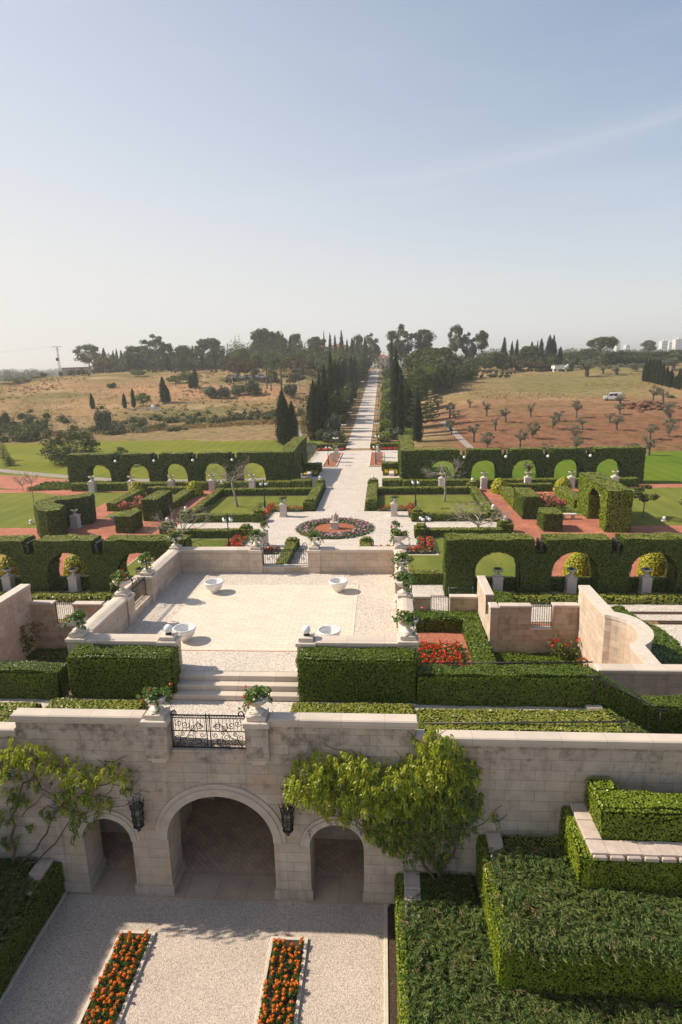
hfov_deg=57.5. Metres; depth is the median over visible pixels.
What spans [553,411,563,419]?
olive tree
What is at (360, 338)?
gum tree
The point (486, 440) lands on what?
olive tree
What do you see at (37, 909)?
hedge
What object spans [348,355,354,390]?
cypress
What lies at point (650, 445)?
olive tree
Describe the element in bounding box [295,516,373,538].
ring bed
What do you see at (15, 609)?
garden wall
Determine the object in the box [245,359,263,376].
russet tree
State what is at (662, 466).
lawn
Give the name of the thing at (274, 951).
marigold
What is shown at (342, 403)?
woodland
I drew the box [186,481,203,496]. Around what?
dome shrub
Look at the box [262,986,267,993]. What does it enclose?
marigold
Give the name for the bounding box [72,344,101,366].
gum tree
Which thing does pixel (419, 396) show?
tiered pine
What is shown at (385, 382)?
shrub
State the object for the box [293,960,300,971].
marigold
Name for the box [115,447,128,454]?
broadleaf tree
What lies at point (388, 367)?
tiered pine
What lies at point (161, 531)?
topiary block
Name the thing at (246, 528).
topiary block
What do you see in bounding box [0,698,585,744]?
gravel path
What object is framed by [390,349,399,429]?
cypress
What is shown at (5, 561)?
dome shrub
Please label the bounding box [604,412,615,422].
olive tree
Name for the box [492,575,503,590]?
pedestal
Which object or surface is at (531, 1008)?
juniper carpet
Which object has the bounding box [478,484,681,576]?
red gravel ground
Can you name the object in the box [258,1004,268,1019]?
marigold
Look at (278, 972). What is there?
marigold
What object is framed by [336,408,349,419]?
shrub
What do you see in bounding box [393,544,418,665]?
terrace wall
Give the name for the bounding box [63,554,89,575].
dome shrub
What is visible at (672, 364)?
olive tree
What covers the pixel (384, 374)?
shrub
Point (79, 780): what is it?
wisteria vine
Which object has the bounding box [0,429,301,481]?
path
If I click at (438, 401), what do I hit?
olive tree
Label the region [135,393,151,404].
broadleaf tree
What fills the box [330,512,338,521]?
eagle statue
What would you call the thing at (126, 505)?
rose bed
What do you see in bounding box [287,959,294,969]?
marigold
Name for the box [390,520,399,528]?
flower urn
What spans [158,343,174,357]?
broadleaf tree
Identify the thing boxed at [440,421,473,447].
path
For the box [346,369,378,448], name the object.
avenue path
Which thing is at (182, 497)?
hedge
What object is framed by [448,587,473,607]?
green railing
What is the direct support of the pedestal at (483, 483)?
on the red gravel ground at (580, 524)
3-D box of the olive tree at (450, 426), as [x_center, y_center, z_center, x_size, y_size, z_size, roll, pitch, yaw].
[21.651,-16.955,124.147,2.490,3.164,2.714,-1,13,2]
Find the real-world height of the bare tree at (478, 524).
3.107 m
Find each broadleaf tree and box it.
[4,377,31,382]
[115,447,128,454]
[121,345,146,369]
[122,352,146,368]
[129,370,147,375]
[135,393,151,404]
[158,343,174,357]
[164,375,187,383]
[174,345,193,358]
[177,371,192,381]
[193,338,224,364]
[249,328,270,349]
[260,331,288,351]
[288,333,302,348]
[401,348,446,370]
[408,374,429,402]
[423,347,446,360]
[430,346,461,365]
[485,351,512,367]
[517,345,541,368]
[563,352,583,363]
[576,348,599,358]
[615,351,638,365]
[623,351,655,360]
[646,351,669,359]
[668,349,681,353]
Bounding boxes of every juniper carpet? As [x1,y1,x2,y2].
[0,865,50,949]
[391,891,513,1023]
[472,979,681,1023]
[476,834,581,902]
[479,871,681,972]
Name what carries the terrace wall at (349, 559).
on the terrain at (600, 430)
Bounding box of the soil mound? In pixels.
[618,400,681,412]
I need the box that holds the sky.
[0,0,681,368]
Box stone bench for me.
[563,513,576,518]
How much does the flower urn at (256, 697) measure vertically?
0.803 m
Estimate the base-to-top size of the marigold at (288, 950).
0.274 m
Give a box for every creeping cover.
[0,856,36,897]
[420,871,478,915]
[502,833,681,900]
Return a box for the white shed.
[551,364,570,371]
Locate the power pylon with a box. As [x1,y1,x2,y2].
[5,346,61,372]
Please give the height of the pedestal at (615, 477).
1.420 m
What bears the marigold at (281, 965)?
on the flower bed at (290, 972)
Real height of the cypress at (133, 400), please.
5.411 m
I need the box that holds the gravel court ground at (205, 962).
[0,894,383,1023]
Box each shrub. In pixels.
[0,411,9,425]
[0,555,19,575]
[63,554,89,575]
[93,407,113,431]
[106,382,115,387]
[128,481,145,495]
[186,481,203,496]
[202,385,217,397]
[216,385,230,397]
[230,382,244,395]
[243,378,262,395]
[282,381,297,397]
[308,429,325,440]
[322,430,345,443]
[323,416,340,432]
[331,412,346,425]
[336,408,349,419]
[378,413,390,423]
[378,418,389,427]
[378,423,391,433]
[378,431,391,439]
[378,436,390,442]
[379,392,389,401]
[379,400,390,411]
[379,408,390,416]
[380,371,389,377]
[380,385,388,391]
[381,379,390,386]
[381,388,390,395]
[382,426,401,438]
[491,477,507,493]
[553,477,572,492]
[562,552,589,576]
[636,552,665,576]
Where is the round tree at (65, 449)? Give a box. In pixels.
[37,431,101,463]
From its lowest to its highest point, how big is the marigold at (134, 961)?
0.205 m
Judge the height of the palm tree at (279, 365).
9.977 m
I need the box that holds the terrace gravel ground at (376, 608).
[122,573,398,671]
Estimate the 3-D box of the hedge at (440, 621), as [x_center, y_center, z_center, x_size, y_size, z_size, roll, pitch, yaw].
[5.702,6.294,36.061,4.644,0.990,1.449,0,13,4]
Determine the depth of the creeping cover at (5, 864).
17.91 m
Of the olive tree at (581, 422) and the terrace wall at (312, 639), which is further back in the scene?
the olive tree at (581, 422)
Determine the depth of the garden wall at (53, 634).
33.80 m
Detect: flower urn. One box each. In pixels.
[1,567,11,575]
[61,606,90,633]
[67,566,77,575]
[70,508,77,514]
[109,569,134,593]
[135,565,143,574]
[136,683,172,714]
[137,552,155,572]
[166,529,184,546]
[238,685,272,715]
[243,528,265,546]
[257,520,269,530]
[278,495,287,503]
[303,529,323,546]
[389,494,398,502]
[389,526,410,546]
[389,551,413,571]
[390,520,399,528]
[390,569,416,594]
[391,607,423,635]
[493,567,502,576]
[566,567,576,576]
[641,567,651,576]
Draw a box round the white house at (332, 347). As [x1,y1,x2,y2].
[321,344,349,352]
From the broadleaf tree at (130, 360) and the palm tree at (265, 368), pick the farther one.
the broadleaf tree at (130, 360)
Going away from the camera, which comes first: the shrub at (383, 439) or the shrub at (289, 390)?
the shrub at (383, 439)
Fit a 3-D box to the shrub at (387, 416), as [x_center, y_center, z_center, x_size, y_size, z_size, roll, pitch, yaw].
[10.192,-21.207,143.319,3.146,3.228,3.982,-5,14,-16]
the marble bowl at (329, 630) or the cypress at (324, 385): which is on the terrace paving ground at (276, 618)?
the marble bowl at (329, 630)
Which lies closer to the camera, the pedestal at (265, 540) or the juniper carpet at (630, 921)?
the juniper carpet at (630, 921)
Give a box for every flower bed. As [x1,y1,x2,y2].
[77,930,155,1023]
[225,534,279,553]
[254,936,307,1023]
[264,502,302,518]
[301,470,319,476]
[317,448,343,450]
[371,447,397,450]
[377,502,415,518]
[380,534,437,553]
[383,469,398,475]
[418,639,467,665]
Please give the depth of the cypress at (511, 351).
290.57 m
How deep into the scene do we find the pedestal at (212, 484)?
77.44 m
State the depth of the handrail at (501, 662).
19.18 m
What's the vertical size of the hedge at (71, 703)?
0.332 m
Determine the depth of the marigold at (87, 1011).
14.77 m
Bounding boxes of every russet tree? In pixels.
[92,357,112,371]
[218,356,236,373]
[225,358,241,375]
[233,358,254,379]
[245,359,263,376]
[266,369,277,382]
[299,360,314,372]
[371,345,380,370]
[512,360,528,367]
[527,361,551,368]
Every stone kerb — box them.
[0,892,66,1003]
[384,904,388,1023]
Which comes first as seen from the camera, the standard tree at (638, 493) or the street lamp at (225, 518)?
the street lamp at (225, 518)
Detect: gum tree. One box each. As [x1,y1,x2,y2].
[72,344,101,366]
[138,334,164,360]
[288,368,308,389]
[306,336,325,352]
[353,334,362,351]
[366,333,379,359]
[386,324,413,366]
[410,329,436,348]
[447,324,465,352]
[461,332,476,357]
[475,330,488,368]
[640,340,657,351]
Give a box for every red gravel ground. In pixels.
[0,475,86,495]
[0,490,210,575]
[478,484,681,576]
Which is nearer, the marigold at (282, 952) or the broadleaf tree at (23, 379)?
the marigold at (282, 952)
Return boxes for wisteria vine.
[0,736,141,866]
[281,725,505,879]
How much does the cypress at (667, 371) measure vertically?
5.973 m
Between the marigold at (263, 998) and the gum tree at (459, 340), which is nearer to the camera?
the marigold at (263, 998)
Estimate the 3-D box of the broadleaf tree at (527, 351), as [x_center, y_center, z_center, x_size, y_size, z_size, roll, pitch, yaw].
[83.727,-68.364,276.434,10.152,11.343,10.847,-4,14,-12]
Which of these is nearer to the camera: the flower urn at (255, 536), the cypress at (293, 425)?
the flower urn at (255, 536)
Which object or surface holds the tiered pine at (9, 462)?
on the terrain at (600, 430)
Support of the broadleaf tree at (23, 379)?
on the terrain at (600, 430)
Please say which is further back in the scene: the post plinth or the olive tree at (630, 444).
the olive tree at (630, 444)
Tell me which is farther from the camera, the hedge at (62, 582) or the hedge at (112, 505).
the hedge at (112, 505)
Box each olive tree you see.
[434,396,442,408]
[443,419,454,433]
[446,402,454,417]
[450,410,460,419]
[467,423,480,441]
[479,432,494,447]
[482,400,490,415]
[491,416,499,430]
[499,408,510,421]
[515,429,528,447]
[523,462,533,474]
[525,421,540,437]
[526,403,536,416]
[541,443,553,453]
[549,414,560,428]
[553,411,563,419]
[568,426,583,438]
[570,437,583,446]
[571,399,582,417]
[574,359,600,376]
[574,417,587,429]
[596,365,611,373]
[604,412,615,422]
[608,363,623,374]
[612,415,623,429]
[613,394,626,405]
[613,404,623,414]
[624,443,639,445]
[626,363,644,371]
[642,436,655,455]
[643,423,659,438]
[648,385,660,401]
[657,389,668,401]
[661,358,681,370]
[662,417,680,436]
[663,403,676,419]
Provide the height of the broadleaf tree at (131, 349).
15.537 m
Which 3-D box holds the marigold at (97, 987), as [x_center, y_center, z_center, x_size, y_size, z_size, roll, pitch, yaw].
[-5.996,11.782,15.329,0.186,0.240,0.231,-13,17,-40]
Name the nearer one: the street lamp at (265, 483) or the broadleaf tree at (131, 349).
the street lamp at (265, 483)
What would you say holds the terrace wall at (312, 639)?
on the terrain at (600, 430)
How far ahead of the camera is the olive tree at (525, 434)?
107.51 m
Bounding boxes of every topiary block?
[114,509,142,532]
[141,490,172,520]
[158,520,176,534]
[176,509,193,522]
[215,483,228,488]
[237,523,252,538]
[251,509,264,522]
[285,537,299,547]
[302,498,315,510]
[314,478,325,489]
[359,536,373,545]
[365,497,377,510]
[367,478,378,487]
[411,508,422,521]
[414,522,427,538]
[466,480,478,487]
[485,507,501,521]
[496,518,513,533]
[513,487,540,518]
[536,507,562,531]
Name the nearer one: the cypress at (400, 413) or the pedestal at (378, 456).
the pedestal at (378, 456)
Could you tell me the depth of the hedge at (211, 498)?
69.44 m
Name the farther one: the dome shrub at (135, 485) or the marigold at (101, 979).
the dome shrub at (135, 485)
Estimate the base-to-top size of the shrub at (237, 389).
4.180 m
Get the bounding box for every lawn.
[0,439,322,488]
[430,451,681,483]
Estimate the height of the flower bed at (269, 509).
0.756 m
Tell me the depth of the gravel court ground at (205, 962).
16.17 m
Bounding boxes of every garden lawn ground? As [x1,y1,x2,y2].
[0,492,306,575]
[376,487,681,576]
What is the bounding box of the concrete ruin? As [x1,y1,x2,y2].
[62,366,100,375]
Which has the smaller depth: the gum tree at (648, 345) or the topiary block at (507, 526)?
the topiary block at (507, 526)
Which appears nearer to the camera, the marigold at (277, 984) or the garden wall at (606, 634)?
the marigold at (277, 984)
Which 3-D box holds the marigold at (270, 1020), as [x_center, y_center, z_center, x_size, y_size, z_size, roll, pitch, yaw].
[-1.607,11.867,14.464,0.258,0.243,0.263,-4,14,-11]
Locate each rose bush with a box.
[19,616,43,656]
[548,634,581,660]
[575,657,586,666]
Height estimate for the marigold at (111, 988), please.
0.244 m
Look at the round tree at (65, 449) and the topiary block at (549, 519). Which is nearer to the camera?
the topiary block at (549, 519)
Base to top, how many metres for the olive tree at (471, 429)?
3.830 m
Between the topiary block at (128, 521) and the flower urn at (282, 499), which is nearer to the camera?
the topiary block at (128, 521)
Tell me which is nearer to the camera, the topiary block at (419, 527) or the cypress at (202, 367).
the topiary block at (419, 527)
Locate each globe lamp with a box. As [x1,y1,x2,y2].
[164,624,171,634]
[302,625,310,636]
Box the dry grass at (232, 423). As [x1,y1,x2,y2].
[0,369,681,435]
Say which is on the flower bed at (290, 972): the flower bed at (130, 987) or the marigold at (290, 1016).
the marigold at (290, 1016)
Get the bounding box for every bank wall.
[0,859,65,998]
[394,871,422,1023]
[558,802,681,895]
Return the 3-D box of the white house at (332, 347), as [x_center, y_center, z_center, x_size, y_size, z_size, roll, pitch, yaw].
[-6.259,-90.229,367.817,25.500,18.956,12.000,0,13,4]
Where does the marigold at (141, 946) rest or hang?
on the flower bed at (130, 987)
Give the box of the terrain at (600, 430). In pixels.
[0,360,681,996]
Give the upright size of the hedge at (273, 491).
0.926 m
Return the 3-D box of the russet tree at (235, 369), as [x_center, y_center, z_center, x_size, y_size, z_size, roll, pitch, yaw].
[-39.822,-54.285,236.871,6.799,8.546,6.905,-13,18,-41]
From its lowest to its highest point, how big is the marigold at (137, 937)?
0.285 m
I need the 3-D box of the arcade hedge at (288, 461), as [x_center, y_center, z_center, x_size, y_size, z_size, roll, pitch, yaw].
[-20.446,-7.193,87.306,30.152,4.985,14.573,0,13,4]
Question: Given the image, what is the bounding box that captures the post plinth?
[585,704,602,710]
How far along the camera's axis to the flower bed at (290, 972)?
15.61 m
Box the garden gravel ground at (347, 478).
[58,450,558,621]
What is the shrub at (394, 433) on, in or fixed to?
on the terrain at (600, 430)
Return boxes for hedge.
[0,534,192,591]
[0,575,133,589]
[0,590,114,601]
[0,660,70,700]
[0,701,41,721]
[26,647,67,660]
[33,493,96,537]
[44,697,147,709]
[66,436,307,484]
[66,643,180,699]
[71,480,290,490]
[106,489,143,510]
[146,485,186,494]
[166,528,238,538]
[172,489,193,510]
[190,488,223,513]
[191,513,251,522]
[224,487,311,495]
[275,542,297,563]
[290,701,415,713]
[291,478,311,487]
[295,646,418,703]
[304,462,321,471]
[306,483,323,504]
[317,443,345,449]
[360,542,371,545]
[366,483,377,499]
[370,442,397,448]
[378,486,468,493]
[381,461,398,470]
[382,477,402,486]
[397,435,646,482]
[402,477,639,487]
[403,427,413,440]
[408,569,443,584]
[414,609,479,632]
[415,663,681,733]
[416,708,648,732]
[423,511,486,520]
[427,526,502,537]
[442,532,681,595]
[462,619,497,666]
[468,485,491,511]
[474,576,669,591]
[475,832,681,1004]
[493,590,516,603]
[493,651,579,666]
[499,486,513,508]
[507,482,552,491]
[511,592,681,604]
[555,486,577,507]
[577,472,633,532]
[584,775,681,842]
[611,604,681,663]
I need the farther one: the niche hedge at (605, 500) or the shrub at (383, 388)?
the shrub at (383, 388)
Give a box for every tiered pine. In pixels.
[0,440,10,458]
[2,454,17,465]
[299,405,308,435]
[386,340,389,376]
[401,346,406,375]
[403,356,416,401]
[404,360,433,423]
[422,382,439,418]
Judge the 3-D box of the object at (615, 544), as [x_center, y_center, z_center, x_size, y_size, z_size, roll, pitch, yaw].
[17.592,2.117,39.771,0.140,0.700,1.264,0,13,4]
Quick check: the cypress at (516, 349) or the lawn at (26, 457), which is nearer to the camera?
the lawn at (26, 457)
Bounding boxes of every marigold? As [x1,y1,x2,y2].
[84,1009,92,1016]
[90,991,99,1002]
[90,994,98,1008]
[91,1008,101,1022]
[94,984,100,993]
[97,994,105,1006]
[98,975,106,986]
[99,988,108,1000]
[101,1008,109,1017]
[102,997,113,1010]
[104,1019,113,1023]
[105,963,110,971]
[106,972,113,982]
[107,979,115,989]
[107,991,115,1001]
[108,954,118,965]
[108,985,116,994]
[109,1010,116,1021]
[111,968,116,979]
[113,945,119,952]
[113,963,119,971]
[114,940,122,949]
[114,999,120,1009]
[115,975,122,988]
[116,970,125,981]
[116,992,125,1000]
[118,983,127,991]
[119,949,125,957]
[123,933,132,946]
[123,956,130,966]
[125,975,131,983]
[126,930,135,938]
[126,970,132,977]
[128,946,135,956]
[129,963,135,974]
[130,940,139,947]
[131,957,136,964]
[134,935,142,943]
[135,948,142,958]
[138,944,146,952]
[140,937,146,947]
[142,929,148,939]
[256,1014,266,1023]
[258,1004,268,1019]
[260,994,267,1004]
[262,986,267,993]
[263,979,270,989]
[266,1017,276,1023]
[268,957,276,965]
[269,970,275,981]
[270,947,278,957]
[270,997,277,1006]
[270,1004,278,1015]
[271,938,280,948]
[272,980,281,991]
[272,990,280,999]
[275,967,283,978]
[275,1015,283,1023]
[276,955,285,965]
[276,1001,285,1011]
[277,963,286,972]
[279,939,286,947]
[279,949,286,960]
[279,992,287,1002]
[280,988,287,995]
[281,1008,286,1018]
[282,980,289,988]
[283,974,289,982]
[285,1014,293,1023]
[286,947,293,956]
[286,1006,293,1016]
[287,952,293,960]
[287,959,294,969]
[287,988,297,999]
[287,1000,294,1007]
[289,982,299,992]
[291,968,299,979]
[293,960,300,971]
[294,951,301,959]
[297,937,303,948]
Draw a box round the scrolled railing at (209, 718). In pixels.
[170,710,245,748]
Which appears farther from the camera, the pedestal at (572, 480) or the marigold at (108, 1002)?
the pedestal at (572, 480)
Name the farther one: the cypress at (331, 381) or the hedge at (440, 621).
the cypress at (331, 381)
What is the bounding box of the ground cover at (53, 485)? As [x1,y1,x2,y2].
[27,480,111,490]
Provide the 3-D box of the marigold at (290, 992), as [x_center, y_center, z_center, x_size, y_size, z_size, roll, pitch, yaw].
[-1.199,11.675,15.139,0.269,0.280,0.237,-6,14,-20]
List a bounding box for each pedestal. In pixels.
[0,574,15,591]
[67,574,82,591]
[69,514,81,528]
[87,480,96,492]
[167,480,174,485]
[208,479,215,491]
[248,479,255,487]
[259,530,268,546]
[279,503,287,516]
[330,521,338,529]
[331,452,336,461]
[376,451,380,461]
[390,502,397,516]
[392,529,399,545]
[438,478,443,485]
[480,477,487,488]
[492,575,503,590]
[524,476,530,482]
[563,575,577,593]
[567,476,575,488]
[610,475,619,482]
[637,575,652,593]
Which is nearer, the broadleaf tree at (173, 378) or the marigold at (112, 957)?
the marigold at (112, 957)
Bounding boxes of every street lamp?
[222,514,232,546]
[259,479,267,508]
[373,444,378,464]
[412,478,419,507]
[419,513,430,550]
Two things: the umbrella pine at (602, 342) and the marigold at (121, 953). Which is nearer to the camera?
the marigold at (121, 953)
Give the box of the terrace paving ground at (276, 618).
[160,585,358,651]
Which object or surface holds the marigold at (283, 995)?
on the flower bed at (290, 972)
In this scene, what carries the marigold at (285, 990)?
on the flower bed at (290, 972)
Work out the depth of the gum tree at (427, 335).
294.45 m
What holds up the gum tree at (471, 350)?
on the terrain at (600, 430)
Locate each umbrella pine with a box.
[586,336,615,367]
[610,336,618,349]
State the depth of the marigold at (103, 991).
15.19 m
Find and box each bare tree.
[12,474,29,489]
[18,470,38,501]
[143,503,211,539]
[204,456,259,506]
[419,455,464,501]
[446,497,514,527]
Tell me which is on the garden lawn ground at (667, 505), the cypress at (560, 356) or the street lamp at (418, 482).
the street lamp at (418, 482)
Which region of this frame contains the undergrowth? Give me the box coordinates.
[65,367,572,382]
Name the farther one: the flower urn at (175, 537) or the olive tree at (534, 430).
the olive tree at (534, 430)
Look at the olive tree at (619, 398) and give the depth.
145.58 m
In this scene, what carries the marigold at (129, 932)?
on the flower bed at (130, 987)
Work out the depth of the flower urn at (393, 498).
62.55 m
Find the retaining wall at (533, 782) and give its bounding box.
[0,706,681,903]
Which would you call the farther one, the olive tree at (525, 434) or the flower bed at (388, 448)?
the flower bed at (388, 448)
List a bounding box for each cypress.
[89,393,95,408]
[122,393,126,407]
[130,388,135,407]
[158,376,168,402]
[165,356,171,370]
[165,385,170,401]
[187,375,193,387]
[192,368,198,387]
[194,349,198,368]
[200,354,204,370]
[212,349,217,369]
[274,390,290,444]
[287,401,299,439]
[288,336,292,368]
[306,382,318,434]
[309,379,318,433]
[315,371,324,430]
[321,365,330,418]
[321,389,329,430]
[327,352,335,416]
[328,333,332,351]
[333,335,336,351]
[339,331,343,352]
[340,361,346,389]
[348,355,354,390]
[349,338,354,353]
[353,355,358,389]
[355,335,360,355]
[362,336,368,377]
[389,332,393,378]
[389,359,393,401]
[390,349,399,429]
[396,368,405,434]
[404,389,414,427]
[412,394,423,441]
[500,337,507,369]
[509,340,513,368]
[514,339,518,368]
[538,338,544,366]
[544,335,553,368]
[552,335,557,365]
[556,346,563,364]
[641,361,647,381]
[645,359,651,381]
[649,360,655,382]
[652,361,657,383]
[655,360,662,384]
[659,362,665,384]
[663,366,669,385]
[667,369,673,387]
[672,375,676,388]
[675,369,681,389]
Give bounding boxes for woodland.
[0,348,673,381]
[84,337,386,415]
[401,350,681,390]
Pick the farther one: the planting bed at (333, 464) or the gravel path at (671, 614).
the planting bed at (333, 464)
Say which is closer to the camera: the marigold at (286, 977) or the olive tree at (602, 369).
the marigold at (286, 977)
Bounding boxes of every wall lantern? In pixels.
[127,795,144,831]
[278,799,294,835]
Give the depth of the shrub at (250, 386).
194.68 m
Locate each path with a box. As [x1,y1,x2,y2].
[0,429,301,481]
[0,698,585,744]
[56,603,73,616]
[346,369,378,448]
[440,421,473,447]
[531,604,681,645]
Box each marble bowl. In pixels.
[172,623,195,641]
[204,578,222,592]
[317,625,340,635]
[329,577,347,591]
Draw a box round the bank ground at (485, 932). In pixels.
[408,876,498,1018]
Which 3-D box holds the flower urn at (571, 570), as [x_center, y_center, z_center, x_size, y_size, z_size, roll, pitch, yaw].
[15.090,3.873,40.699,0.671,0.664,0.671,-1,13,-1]
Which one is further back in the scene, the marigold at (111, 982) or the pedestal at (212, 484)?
the pedestal at (212, 484)
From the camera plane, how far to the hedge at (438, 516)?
60.33 m
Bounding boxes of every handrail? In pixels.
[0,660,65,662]
[419,661,592,666]
[423,721,627,727]
[587,674,667,733]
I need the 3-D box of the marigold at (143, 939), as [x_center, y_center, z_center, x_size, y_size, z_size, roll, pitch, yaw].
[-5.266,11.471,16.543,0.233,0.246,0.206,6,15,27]
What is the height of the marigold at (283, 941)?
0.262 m
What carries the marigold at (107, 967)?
on the flower bed at (130, 987)
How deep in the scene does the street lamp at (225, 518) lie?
51.54 m
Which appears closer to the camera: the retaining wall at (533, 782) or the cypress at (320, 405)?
the retaining wall at (533, 782)
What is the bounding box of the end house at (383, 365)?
[376,354,389,369]
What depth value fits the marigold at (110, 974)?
15.59 m
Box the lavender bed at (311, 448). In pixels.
[307,441,316,458]
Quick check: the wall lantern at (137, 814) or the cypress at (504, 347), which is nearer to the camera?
the wall lantern at (137, 814)
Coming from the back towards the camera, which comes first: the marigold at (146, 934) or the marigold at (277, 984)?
the marigold at (146, 934)
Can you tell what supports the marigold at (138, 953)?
on the flower bed at (130, 987)
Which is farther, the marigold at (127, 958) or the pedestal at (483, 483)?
the pedestal at (483, 483)
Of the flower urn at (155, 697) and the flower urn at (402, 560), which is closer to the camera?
the flower urn at (155, 697)
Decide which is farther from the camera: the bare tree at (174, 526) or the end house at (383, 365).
the end house at (383, 365)
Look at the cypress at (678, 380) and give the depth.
172.56 m
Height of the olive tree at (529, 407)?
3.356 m
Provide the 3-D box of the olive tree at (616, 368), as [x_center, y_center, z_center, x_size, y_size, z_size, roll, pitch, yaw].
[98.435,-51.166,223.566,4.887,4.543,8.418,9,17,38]
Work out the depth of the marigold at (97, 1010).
14.69 m
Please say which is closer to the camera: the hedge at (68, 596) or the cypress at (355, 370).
the hedge at (68, 596)
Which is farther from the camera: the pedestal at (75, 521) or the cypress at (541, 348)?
the cypress at (541, 348)
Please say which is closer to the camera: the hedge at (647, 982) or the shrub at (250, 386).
the hedge at (647, 982)
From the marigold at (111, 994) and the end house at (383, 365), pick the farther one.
the end house at (383, 365)
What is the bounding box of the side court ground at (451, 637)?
[416,624,573,666]
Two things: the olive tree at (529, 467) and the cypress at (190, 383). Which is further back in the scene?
the cypress at (190, 383)
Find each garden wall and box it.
[0,584,35,662]
[29,600,104,648]
[102,575,139,606]
[413,594,477,611]
[477,575,499,651]
[497,602,579,653]
[576,585,660,669]
[593,663,681,696]
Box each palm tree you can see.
[261,365,269,388]
[266,369,273,390]
[275,361,286,390]
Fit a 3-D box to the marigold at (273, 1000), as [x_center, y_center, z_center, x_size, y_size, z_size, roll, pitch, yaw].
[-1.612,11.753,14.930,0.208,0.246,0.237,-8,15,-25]
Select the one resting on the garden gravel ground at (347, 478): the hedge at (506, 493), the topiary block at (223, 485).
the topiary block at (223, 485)
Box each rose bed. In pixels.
[118,495,143,510]
[537,492,567,507]
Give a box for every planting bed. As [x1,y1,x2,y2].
[322,452,342,466]
[369,452,383,466]
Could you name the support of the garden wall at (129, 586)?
on the side court ground
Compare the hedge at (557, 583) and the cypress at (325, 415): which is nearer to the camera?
the hedge at (557, 583)
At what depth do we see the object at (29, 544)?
42.26 m
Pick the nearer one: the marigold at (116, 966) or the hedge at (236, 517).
the marigold at (116, 966)
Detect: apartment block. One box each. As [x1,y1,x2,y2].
[614,340,620,350]
[623,344,629,349]
[658,340,667,350]
[667,341,671,350]
[672,338,681,349]
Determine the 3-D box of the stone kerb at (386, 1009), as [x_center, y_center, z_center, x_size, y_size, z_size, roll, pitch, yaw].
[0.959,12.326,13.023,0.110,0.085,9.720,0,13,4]
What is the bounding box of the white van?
[603,392,621,399]
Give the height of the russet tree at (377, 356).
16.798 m
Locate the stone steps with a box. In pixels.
[171,671,299,701]
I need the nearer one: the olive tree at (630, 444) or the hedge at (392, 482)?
the hedge at (392, 482)
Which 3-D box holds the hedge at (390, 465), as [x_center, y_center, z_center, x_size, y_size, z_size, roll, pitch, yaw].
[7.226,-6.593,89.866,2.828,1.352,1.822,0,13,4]
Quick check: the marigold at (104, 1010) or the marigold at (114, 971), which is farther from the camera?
the marigold at (114, 971)
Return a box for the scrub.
[0,368,327,441]
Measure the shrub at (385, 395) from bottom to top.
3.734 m
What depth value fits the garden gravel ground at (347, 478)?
62.60 m
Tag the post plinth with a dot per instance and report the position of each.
(592, 707)
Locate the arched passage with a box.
[66,675,416,905]
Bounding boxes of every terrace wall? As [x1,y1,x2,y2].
[65,545,181,654]
[77,631,191,833]
[179,542,394,572]
[295,632,401,839]
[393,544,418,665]
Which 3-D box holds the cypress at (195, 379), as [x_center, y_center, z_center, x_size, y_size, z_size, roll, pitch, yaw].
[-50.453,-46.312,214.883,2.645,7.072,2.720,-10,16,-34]
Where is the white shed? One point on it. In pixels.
(558, 367)
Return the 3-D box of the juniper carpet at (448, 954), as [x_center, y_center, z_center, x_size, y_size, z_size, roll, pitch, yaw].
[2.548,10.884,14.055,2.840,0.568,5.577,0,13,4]
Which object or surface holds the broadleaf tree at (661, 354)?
on the terrain at (600, 430)
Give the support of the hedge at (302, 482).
on the garden gravel ground at (347, 478)
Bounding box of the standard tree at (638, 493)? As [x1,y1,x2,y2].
[633,483,659,517]
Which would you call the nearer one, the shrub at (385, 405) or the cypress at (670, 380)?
the shrub at (385, 405)
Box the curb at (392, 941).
[388,904,397,1023]
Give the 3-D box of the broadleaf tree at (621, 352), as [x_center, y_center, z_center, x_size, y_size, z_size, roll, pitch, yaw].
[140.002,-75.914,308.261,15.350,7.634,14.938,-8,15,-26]
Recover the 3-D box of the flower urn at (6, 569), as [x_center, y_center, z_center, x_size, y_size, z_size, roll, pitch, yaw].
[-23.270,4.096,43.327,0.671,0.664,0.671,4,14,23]
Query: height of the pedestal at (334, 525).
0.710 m
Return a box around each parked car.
[241,374,250,378]
[256,374,265,378]
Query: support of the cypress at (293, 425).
on the lawn at (26, 457)
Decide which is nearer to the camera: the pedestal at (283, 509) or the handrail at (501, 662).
the handrail at (501, 662)
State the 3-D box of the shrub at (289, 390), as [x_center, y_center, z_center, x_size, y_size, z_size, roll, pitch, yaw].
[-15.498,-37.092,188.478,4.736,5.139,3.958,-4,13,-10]
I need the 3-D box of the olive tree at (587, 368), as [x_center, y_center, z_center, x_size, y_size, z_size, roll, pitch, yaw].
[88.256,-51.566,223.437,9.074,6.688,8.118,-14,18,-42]

